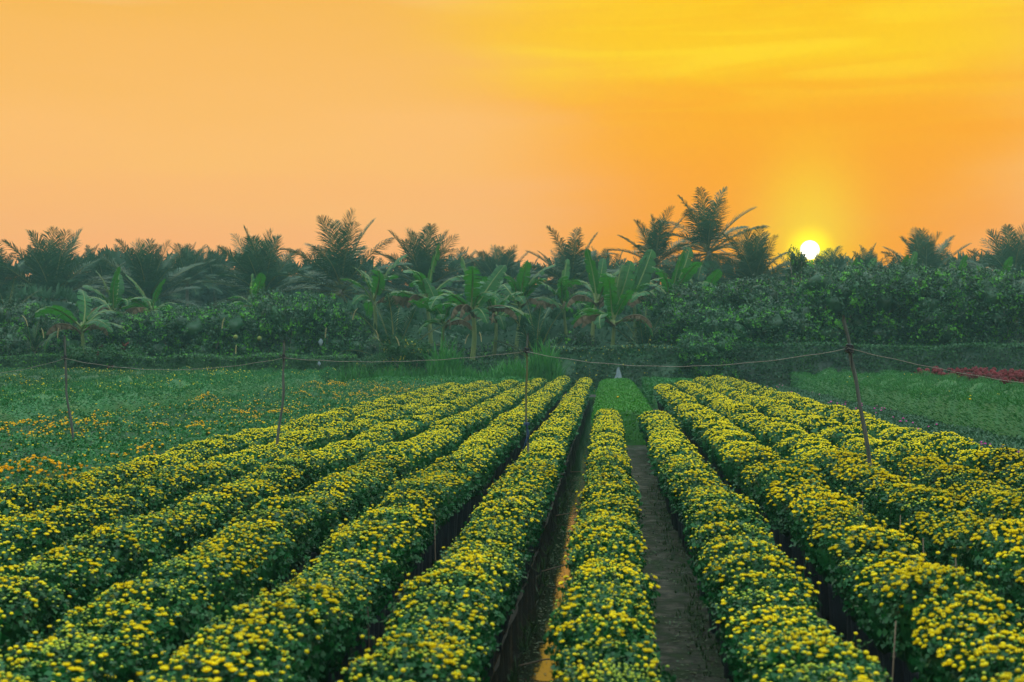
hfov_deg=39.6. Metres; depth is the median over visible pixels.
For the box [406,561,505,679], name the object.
potted chrysanthemum
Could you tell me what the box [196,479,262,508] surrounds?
potted chrysanthemum
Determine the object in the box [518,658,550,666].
twig
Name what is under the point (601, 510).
potted chrysanthemum
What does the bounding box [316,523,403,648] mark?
potted chrysanthemum
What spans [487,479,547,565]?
potted chrysanthemum
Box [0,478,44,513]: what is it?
potted chrysanthemum
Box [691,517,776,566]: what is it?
potted chrysanthemum
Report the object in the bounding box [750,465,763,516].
potted chrysanthemum
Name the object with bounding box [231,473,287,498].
potted chrysanthemum
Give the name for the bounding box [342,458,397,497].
potted chrysanthemum
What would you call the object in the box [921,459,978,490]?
potted chrysanthemum
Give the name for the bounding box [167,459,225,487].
potted chrysanthemum
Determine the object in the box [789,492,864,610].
potted chrysanthemum
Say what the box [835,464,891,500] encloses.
potted chrysanthemum
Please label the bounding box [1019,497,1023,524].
potted chrysanthemum
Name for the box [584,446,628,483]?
potted chrysanthemum
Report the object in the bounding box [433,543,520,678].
potted chrysanthemum
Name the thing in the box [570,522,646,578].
potted chrysanthemum
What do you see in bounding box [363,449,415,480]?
potted chrysanthemum
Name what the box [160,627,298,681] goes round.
potted chrysanthemum
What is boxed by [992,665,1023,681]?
potted chrysanthemum
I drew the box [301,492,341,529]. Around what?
potted chrysanthemum
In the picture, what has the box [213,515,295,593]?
potted chrysanthemum
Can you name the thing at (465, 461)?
potted chrysanthemum
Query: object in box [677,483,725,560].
potted chrysanthemum
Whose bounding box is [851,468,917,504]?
potted chrysanthemum
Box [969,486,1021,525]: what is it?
potted chrysanthemum
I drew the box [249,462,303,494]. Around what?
potted chrysanthemum
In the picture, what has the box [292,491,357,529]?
potted chrysanthemum
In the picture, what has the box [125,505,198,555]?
potted chrysanthemum
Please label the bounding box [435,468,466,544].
potted chrysanthemum
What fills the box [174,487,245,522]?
potted chrysanthemum
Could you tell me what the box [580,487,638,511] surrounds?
potted chrysanthemum
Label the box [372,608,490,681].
potted chrysanthemum
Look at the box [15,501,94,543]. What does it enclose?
potted chrysanthemum
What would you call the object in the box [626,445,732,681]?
path
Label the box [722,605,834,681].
potted chrysanthemum
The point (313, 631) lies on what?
potted chrysanthemum
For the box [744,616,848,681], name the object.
potted chrysanthemum
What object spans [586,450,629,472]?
potted chrysanthemum
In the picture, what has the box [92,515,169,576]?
potted chrysanthemum
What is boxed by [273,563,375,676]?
potted chrysanthemum
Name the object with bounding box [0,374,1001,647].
chrysanthemums
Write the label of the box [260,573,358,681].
potted chrysanthemum
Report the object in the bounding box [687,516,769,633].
potted chrysanthemum
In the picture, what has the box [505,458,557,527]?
potted chrysanthemum
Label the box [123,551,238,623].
potted chrysanthemum
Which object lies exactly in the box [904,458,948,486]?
potted chrysanthemum
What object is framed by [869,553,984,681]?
potted chrysanthemum
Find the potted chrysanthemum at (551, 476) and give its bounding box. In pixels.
[510,464,560,539]
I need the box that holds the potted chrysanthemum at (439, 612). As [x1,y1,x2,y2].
[379,587,494,677]
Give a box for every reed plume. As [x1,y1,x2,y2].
[22,315,31,365]
[220,319,223,366]
[349,308,357,359]
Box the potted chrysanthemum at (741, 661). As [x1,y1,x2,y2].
[733,613,857,681]
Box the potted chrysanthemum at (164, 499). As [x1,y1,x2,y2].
[112,481,169,511]
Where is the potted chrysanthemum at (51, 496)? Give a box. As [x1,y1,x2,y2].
[21,478,67,510]
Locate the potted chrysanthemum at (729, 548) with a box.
[692,531,792,664]
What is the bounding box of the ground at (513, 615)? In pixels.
[380,394,846,671]
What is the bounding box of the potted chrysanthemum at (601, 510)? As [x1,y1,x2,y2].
[583,507,639,529]
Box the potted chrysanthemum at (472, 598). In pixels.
[385,579,501,671]
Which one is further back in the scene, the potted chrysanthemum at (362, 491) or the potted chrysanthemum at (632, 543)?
the potted chrysanthemum at (362, 491)
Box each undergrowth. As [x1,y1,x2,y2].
[8,283,1023,346]
[56,308,655,360]
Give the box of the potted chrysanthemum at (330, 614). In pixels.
[241,578,358,681]
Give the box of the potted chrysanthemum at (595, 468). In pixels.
[582,459,628,488]
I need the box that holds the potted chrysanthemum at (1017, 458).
[987,448,1023,478]
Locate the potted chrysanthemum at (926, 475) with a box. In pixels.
[917,462,960,487]
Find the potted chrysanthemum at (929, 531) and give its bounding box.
[918,508,983,564]
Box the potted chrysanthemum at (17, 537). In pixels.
[0,519,38,569]
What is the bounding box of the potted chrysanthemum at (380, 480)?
[341,466,385,510]
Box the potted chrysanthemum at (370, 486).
[319,468,376,511]
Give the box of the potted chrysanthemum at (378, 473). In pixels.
[335,462,390,508]
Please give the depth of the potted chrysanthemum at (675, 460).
17.12 m
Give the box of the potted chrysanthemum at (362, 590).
[271,568,377,681]
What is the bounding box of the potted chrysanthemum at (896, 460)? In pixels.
[887,444,938,475]
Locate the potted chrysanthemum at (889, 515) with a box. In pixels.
[884,482,960,530]
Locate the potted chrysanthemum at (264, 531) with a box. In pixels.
[213,514,294,594]
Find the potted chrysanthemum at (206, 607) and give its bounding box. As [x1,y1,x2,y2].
[144,569,218,657]
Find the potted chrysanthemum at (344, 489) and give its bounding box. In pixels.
[299,474,358,522]
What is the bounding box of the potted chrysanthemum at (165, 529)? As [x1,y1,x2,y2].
[96,510,180,561]
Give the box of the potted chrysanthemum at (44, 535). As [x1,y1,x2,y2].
[0,509,63,560]
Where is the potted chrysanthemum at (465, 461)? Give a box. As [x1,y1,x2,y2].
[429,451,482,523]
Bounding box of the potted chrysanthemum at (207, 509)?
[160,496,229,537]
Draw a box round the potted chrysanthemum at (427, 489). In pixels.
[379,476,445,574]
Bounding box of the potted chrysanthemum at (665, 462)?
[661,454,709,467]
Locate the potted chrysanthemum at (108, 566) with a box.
[29,541,121,590]
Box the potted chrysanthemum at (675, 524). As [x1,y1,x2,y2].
[657,455,702,530]
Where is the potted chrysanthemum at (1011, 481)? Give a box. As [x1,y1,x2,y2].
[1006,467,1023,488]
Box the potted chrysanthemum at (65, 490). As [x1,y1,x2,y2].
[27,471,81,506]
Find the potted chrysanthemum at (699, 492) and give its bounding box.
[681,488,722,521]
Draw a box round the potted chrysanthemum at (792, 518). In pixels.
[787,485,860,587]
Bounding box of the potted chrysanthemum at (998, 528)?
[969,517,1023,594]
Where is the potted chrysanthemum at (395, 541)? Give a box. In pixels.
[325,518,409,642]
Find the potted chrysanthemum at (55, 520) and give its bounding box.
[2,503,73,547]
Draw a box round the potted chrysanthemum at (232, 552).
[175,535,263,603]
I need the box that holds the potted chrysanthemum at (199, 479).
[150,457,208,492]
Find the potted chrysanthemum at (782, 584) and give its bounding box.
[717,561,822,640]
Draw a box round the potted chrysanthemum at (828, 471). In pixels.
[821,453,863,491]
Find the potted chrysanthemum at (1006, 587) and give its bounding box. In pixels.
[983,541,1023,630]
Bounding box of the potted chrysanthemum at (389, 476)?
[349,459,395,493]
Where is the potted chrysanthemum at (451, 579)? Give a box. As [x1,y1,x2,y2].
[390,560,498,642]
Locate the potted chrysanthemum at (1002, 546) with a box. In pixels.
[976,518,1023,598]
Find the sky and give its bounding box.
[0,0,1023,285]
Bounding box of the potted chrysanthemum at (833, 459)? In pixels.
[816,446,866,488]
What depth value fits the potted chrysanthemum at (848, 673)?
5.68 m
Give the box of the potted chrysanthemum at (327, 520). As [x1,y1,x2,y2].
[258,492,340,567]
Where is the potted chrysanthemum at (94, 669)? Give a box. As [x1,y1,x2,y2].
[0,631,125,681]
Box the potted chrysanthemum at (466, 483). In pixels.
[429,468,472,538]
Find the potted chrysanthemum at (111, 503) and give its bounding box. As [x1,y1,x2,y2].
[70,489,135,522]
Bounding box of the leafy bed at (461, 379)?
[357,375,534,384]
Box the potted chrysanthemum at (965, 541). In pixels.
[951,510,1022,593]
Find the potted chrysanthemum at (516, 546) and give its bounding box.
[452,525,533,633]
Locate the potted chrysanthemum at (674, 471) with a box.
[660,461,720,538]
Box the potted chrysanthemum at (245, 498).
[191,477,259,517]
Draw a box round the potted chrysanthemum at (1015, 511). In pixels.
[1006,492,1023,519]
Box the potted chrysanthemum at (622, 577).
[571,558,660,625]
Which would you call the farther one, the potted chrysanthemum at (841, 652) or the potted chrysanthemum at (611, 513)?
the potted chrysanthemum at (611, 513)
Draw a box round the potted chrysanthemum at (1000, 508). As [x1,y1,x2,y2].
[986,489,1023,523]
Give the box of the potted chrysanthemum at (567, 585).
[557,551,648,604]
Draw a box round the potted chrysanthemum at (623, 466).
[587,450,632,479]
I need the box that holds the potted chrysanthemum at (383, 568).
[302,540,397,655]
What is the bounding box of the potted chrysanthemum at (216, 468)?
[191,458,227,485]
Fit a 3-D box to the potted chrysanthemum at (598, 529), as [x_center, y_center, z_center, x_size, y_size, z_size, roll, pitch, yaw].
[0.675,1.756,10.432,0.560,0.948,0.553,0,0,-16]
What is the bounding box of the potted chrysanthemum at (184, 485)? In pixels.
[145,467,194,506]
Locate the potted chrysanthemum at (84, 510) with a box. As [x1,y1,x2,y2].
[34,500,105,529]
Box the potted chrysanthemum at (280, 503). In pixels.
[250,487,321,574]
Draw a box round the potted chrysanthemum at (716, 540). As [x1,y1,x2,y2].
[697,531,775,642]
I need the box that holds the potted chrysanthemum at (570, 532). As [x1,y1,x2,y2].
[560,511,636,551]
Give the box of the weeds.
[506,455,733,681]
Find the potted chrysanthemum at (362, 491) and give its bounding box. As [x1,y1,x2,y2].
[307,469,370,520]
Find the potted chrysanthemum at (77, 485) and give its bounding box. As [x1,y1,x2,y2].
[54,475,93,504]
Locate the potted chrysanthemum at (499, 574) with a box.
[424,543,510,681]
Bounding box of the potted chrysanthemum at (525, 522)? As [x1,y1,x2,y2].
[472,501,539,606]
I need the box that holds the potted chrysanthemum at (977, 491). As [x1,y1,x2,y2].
[960,478,1022,503]
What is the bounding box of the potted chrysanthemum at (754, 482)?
[749,458,808,534]
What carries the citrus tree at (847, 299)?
on the ground at (513, 615)
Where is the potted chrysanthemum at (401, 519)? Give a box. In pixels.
[351,503,429,599]
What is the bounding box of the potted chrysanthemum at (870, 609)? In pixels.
[851,559,933,681]
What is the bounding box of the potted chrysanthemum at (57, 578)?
[0,558,91,635]
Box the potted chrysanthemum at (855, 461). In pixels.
[830,452,884,485]
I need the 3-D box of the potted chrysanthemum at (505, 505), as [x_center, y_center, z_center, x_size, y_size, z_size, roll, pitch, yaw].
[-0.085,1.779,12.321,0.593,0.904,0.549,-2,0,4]
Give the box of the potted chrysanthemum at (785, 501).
[773,484,840,576]
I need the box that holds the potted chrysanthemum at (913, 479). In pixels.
[864,478,914,512]
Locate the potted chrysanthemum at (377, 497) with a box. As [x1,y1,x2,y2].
[333,466,382,510]
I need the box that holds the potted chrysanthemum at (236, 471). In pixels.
[216,457,245,482]
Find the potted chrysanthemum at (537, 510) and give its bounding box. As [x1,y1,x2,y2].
[486,490,544,585]
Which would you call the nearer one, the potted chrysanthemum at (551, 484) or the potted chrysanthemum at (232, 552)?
the potted chrysanthemum at (232, 552)
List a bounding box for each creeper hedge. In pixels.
[550,336,700,392]
[698,335,1023,386]
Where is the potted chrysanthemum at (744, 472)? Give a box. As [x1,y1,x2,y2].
[740,459,781,523]
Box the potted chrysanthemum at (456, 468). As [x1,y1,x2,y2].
[423,459,479,535]
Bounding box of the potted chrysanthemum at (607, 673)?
[567,660,660,681]
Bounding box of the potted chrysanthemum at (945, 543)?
[932,516,991,571]
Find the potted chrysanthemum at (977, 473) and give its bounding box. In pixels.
[942,465,1003,490]
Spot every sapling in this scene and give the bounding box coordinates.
[785,244,808,295]
[807,258,836,278]
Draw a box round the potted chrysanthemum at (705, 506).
[681,492,745,596]
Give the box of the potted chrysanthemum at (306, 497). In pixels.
[283,492,342,532]
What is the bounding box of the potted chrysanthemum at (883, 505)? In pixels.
[872,476,943,529]
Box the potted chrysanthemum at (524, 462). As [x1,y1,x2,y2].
[506,457,560,535]
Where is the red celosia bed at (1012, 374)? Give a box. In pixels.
[917,366,1023,383]
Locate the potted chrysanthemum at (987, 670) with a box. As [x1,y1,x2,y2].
[955,633,1023,681]
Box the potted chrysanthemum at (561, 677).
[556,653,675,681]
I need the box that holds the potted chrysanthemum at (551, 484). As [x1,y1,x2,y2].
[514,463,560,526]
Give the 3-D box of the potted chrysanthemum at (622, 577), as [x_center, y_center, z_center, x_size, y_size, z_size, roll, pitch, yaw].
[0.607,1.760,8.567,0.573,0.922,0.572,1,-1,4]
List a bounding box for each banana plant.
[35,289,127,351]
[75,267,153,343]
[115,275,182,320]
[228,273,281,311]
[340,255,413,346]
[385,244,463,347]
[408,278,471,349]
[428,256,530,359]
[462,276,536,358]
[479,260,559,357]
[533,259,592,338]
[562,249,636,346]
[571,261,652,345]
[599,249,667,348]
[629,247,714,326]
[670,269,736,292]
[845,255,882,343]
[881,251,925,288]
[930,255,987,341]
[990,257,1021,342]
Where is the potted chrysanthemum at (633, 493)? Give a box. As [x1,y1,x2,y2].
[589,478,642,511]
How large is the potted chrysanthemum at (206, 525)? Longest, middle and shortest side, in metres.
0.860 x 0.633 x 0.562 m
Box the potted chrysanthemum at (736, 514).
[691,501,773,613]
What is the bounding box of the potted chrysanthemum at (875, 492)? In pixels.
[856,475,922,524]
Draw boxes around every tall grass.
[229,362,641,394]
[324,334,571,382]
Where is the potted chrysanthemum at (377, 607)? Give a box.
[296,552,386,663]
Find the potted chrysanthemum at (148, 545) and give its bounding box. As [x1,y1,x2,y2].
[78,521,162,579]
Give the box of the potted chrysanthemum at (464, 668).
[356,630,480,681]
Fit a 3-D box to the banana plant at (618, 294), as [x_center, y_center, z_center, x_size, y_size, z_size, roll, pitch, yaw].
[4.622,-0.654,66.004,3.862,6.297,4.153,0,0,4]
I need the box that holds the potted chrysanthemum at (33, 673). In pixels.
[0,645,94,681]
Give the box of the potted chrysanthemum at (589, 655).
[549,627,675,681]
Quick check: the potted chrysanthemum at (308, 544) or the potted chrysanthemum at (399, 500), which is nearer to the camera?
the potted chrysanthemum at (308, 544)
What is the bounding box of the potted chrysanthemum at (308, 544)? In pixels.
[237,503,316,583]
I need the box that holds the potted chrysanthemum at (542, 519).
[480,484,546,571]
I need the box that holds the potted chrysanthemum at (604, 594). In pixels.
[550,577,658,668]
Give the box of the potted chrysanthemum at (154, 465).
[113,457,163,471]
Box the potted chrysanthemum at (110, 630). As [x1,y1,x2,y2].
[49,609,164,681]
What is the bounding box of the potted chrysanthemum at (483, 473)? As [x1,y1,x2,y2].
[431,456,489,520]
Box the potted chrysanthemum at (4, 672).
[0,654,54,681]
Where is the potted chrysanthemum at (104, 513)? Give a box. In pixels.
[46,497,120,525]
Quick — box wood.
[1,243,1023,320]
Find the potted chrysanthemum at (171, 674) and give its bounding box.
[128,659,217,681]
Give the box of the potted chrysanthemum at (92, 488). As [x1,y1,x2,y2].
[50,474,103,499]
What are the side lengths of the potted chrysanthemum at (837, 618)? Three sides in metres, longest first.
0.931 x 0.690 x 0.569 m
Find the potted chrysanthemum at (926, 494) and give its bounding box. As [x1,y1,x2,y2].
[885,479,965,533]
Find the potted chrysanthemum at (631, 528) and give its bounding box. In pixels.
[571,511,645,546]
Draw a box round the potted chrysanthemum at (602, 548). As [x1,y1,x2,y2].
[564,529,643,581]
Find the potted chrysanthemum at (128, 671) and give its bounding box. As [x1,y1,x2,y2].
[17,625,161,681]
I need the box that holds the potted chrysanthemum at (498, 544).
[442,534,523,639]
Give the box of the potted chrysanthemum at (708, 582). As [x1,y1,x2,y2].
[696,547,779,680]
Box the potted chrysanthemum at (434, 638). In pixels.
[354,617,481,677]
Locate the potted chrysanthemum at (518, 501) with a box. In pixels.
[478,492,535,591]
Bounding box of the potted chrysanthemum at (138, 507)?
[92,487,146,518]
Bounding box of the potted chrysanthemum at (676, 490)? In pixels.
[669,471,727,555]
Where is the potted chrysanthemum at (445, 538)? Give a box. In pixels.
[418,469,464,554]
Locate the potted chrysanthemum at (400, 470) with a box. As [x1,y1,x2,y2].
[355,457,411,480]
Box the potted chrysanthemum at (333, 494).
[305,484,354,525]
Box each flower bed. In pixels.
[0,366,231,389]
[0,366,285,405]
[0,366,339,427]
[0,378,444,487]
[757,383,1023,452]
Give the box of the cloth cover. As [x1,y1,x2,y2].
[615,367,621,377]
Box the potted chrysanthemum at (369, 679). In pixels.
[338,668,438,681]
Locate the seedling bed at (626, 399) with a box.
[591,377,652,444]
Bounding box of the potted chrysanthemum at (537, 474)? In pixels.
[499,465,554,550]
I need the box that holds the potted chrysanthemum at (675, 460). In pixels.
[659,453,710,524]
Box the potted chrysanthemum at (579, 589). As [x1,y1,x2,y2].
[549,572,653,634]
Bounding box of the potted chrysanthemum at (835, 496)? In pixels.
[789,485,861,589]
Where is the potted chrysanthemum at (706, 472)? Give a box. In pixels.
[673,465,722,485]
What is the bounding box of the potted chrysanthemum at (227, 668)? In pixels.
[133,634,285,681]
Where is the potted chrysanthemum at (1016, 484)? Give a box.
[1013,474,1023,491]
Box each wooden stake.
[61,335,74,439]
[275,341,285,444]
[522,333,528,452]
[842,315,871,468]
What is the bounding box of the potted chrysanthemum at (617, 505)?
[573,494,638,528]
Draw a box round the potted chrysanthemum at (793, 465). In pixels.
[753,454,822,543]
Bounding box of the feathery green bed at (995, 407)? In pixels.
[790,367,1023,438]
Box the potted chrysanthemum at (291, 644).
[177,603,310,681]
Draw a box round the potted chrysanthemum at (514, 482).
[488,470,547,513]
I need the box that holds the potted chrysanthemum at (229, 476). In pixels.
[186,455,234,482]
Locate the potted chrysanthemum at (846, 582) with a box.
[835,545,923,664]
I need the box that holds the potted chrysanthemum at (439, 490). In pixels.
[388,471,448,567]
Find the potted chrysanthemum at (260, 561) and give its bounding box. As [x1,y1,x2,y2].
[184,529,268,598]
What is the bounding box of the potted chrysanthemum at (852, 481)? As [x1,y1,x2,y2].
[843,463,897,501]
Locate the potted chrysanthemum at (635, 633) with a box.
[548,605,660,681]
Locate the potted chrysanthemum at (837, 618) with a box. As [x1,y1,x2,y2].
[806,512,891,638]
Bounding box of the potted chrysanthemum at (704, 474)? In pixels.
[666,463,720,547]
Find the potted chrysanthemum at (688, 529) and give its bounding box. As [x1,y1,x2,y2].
[683,500,745,555]
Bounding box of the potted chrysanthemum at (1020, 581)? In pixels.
[1012,561,1023,617]
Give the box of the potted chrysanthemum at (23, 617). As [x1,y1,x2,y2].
[0,579,45,658]
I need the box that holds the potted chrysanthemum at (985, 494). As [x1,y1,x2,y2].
[964,484,1023,514]
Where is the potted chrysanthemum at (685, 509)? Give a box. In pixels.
[681,490,707,531]
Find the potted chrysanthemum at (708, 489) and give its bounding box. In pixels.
[685,485,735,502]
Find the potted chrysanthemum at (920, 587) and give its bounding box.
[877,563,993,680]
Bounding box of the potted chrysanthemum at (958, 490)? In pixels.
[944,473,1009,500]
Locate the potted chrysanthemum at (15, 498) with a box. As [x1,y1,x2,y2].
[0,478,32,516]
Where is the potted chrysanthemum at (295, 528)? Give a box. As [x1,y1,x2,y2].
[217,504,309,587]
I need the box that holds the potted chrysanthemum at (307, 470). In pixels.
[263,455,317,494]
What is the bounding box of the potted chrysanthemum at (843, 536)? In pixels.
[821,517,919,642]
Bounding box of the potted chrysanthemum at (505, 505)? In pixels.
[469,495,534,590]
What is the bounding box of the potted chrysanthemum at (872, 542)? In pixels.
[825,530,921,648]
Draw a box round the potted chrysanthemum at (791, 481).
[765,474,828,550]
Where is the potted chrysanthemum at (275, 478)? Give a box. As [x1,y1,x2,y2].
[235,468,298,497]
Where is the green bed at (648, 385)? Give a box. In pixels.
[641,376,666,408]
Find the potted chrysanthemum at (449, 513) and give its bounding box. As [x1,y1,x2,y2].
[404,471,455,565]
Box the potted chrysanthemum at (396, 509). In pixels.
[355,504,429,554]
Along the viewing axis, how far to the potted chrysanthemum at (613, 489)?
13.77 m
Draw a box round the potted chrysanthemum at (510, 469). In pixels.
[498,461,552,501]
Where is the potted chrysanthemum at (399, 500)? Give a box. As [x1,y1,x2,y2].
[375,488,437,578]
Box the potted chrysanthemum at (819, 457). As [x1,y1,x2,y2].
[812,445,858,484]
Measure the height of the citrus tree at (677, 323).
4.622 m
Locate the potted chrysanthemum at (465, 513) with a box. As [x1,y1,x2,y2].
[433,458,484,529]
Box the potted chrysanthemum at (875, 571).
[849,551,949,670]
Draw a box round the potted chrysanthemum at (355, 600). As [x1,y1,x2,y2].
[275,572,368,681]
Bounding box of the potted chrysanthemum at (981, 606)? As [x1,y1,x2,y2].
[908,577,1023,664]
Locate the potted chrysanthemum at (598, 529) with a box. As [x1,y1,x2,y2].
[566,516,639,576]
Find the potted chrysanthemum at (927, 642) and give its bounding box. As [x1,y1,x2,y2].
[910,599,1023,681]
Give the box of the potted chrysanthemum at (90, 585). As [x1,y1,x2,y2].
[16,546,112,614]
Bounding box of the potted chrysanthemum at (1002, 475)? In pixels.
[992,458,1023,486]
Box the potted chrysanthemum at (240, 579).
[158,548,257,606]
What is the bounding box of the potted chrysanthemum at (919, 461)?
[900,451,952,478]
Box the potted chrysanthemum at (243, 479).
[231,476,282,502]
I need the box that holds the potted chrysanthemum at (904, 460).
[895,450,949,479]
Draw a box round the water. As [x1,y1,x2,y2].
[491,397,595,681]
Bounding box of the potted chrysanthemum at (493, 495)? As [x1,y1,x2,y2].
[480,481,542,573]
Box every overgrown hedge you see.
[0,345,362,382]
[358,349,528,374]
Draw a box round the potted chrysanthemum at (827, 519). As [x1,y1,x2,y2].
[811,502,886,566]
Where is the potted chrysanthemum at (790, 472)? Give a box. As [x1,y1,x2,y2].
[759,463,821,549]
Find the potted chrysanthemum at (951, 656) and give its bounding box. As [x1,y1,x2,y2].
[934,621,1023,681]
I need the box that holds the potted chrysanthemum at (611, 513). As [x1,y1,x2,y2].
[572,506,639,537]
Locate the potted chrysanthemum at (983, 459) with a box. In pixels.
[973,444,1023,475]
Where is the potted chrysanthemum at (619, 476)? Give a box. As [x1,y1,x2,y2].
[587,468,640,494]
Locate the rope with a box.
[2,348,1021,382]
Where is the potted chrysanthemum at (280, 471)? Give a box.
[252,460,303,497]
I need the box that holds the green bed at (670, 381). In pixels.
[659,376,693,385]
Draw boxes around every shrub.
[0,322,47,358]
[322,333,384,359]
[430,338,467,360]
[461,338,517,363]
[548,327,598,350]
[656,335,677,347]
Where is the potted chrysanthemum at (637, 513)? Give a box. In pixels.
[583,496,645,531]
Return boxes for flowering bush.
[54,342,149,369]
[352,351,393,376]
[381,332,434,374]
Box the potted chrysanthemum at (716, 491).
[684,485,744,513]
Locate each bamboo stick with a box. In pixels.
[367,593,369,653]
[434,519,435,561]
[891,621,896,681]
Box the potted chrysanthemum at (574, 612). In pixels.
[542,585,656,678]
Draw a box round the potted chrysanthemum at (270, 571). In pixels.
[196,522,289,595]
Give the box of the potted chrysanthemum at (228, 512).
[170,493,241,525]
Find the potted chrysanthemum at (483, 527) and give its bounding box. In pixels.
[453,516,528,619]
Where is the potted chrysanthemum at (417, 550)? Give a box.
[347,516,423,617]
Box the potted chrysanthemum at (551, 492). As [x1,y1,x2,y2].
[498,469,554,554]
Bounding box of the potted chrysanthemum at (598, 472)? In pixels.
[584,463,629,485]
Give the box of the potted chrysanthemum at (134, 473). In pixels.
[97,464,146,479]
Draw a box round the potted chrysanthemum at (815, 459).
[806,448,856,470]
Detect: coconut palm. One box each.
[0,226,112,303]
[0,242,37,303]
[0,277,37,313]
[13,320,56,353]
[76,251,126,297]
[89,237,205,316]
[161,242,221,305]
[180,244,243,307]
[189,225,331,310]
[269,208,411,316]
[339,292,448,358]
[368,223,481,310]
[456,244,541,320]
[491,296,576,358]
[515,225,614,312]
[574,246,627,313]
[604,205,702,296]
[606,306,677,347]
[626,293,667,332]
[658,186,769,289]
[704,226,798,292]
[809,245,852,283]
[840,247,887,274]
[877,227,981,290]
[948,250,987,280]
[958,223,1023,290]
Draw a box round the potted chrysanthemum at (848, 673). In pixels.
[817,664,888,681]
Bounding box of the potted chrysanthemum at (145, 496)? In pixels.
[104,478,164,515]
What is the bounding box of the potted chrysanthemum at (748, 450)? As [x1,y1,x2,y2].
[733,441,780,483]
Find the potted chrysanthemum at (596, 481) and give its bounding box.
[583,472,640,501]
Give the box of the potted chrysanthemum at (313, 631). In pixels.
[211,583,331,681]
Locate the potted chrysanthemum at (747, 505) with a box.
[687,483,759,515]
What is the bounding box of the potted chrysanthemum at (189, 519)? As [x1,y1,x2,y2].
[135,502,204,550]
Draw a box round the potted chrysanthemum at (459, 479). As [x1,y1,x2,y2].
[419,467,466,546]
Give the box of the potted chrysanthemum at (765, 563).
[707,542,812,620]
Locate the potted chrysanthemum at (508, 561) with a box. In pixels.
[444,541,518,665]
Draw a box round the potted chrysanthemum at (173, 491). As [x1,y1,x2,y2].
[124,470,186,509]
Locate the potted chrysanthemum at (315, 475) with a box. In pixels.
[264,455,322,492]
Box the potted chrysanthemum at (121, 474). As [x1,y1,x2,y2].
[78,466,132,486]
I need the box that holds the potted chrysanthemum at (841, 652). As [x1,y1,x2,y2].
[745,623,886,681]
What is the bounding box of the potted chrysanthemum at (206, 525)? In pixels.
[146,502,214,542]
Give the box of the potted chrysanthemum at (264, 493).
[229,479,280,501]
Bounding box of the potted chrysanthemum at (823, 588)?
[800,498,868,619]
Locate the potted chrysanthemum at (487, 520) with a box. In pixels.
[459,508,526,601]
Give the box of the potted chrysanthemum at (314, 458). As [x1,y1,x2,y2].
[279,448,324,479]
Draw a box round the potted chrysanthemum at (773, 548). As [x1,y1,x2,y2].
[698,530,788,595]
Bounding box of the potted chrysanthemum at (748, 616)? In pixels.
[725,595,835,676]
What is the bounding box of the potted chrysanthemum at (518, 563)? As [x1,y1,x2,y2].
[441,541,532,655]
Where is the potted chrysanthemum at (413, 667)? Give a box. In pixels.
[336,634,473,681]
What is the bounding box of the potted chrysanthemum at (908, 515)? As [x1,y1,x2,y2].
[898,492,973,545]
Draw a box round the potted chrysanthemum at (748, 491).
[741,466,763,530]
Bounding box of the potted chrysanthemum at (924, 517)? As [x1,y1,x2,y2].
[909,504,982,562]
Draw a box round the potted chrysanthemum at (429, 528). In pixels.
[371,503,439,579]
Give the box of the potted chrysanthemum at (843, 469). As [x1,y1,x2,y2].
[830,458,886,492]
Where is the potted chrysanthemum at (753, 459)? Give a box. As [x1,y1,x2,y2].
[733,446,783,507]
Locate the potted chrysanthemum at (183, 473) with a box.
[137,465,196,495]
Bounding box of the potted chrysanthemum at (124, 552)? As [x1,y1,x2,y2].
[60,523,153,589]
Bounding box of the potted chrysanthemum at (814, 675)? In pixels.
[760,651,892,681]
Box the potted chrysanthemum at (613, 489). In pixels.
[575,479,632,517]
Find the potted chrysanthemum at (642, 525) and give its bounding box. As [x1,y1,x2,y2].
[577,512,644,529]
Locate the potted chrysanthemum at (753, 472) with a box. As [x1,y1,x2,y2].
[746,462,784,487]
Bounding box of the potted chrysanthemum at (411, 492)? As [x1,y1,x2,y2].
[379,482,441,576]
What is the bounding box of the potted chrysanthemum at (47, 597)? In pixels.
[0,565,70,643]
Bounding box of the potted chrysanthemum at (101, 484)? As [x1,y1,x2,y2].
[72,471,111,496]
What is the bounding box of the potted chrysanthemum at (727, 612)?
[702,584,816,657]
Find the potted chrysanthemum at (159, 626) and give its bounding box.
[55,589,181,673]
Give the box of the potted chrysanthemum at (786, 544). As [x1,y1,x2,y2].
[766,480,828,564]
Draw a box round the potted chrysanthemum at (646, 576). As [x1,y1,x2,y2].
[569,551,656,609]
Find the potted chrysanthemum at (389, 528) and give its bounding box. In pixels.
[331,513,415,631]
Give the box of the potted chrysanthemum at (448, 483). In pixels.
[396,468,459,515]
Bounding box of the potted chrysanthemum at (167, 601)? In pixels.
[92,575,203,672]
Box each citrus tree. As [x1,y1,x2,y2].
[0,296,57,353]
[38,309,97,357]
[84,307,153,355]
[132,304,208,359]
[161,300,245,359]
[202,296,287,356]
[241,283,328,357]
[287,293,353,359]
[318,306,375,356]
[638,288,682,346]
[656,295,731,349]
[665,277,735,310]
[673,326,739,378]
[689,300,777,364]
[717,272,793,322]
[740,294,830,346]
[771,274,841,341]
[791,260,880,347]
[837,260,926,348]
[878,258,971,349]
[933,263,1019,347]
[957,264,1023,344]
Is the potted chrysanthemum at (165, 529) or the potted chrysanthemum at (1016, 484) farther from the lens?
the potted chrysanthemum at (1016, 484)
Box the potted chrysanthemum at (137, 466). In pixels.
[115,457,157,477]
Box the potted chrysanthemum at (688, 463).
[660,457,709,523]
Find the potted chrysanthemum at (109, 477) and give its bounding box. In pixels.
[71,467,123,491]
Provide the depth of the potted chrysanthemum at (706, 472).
15.63 m

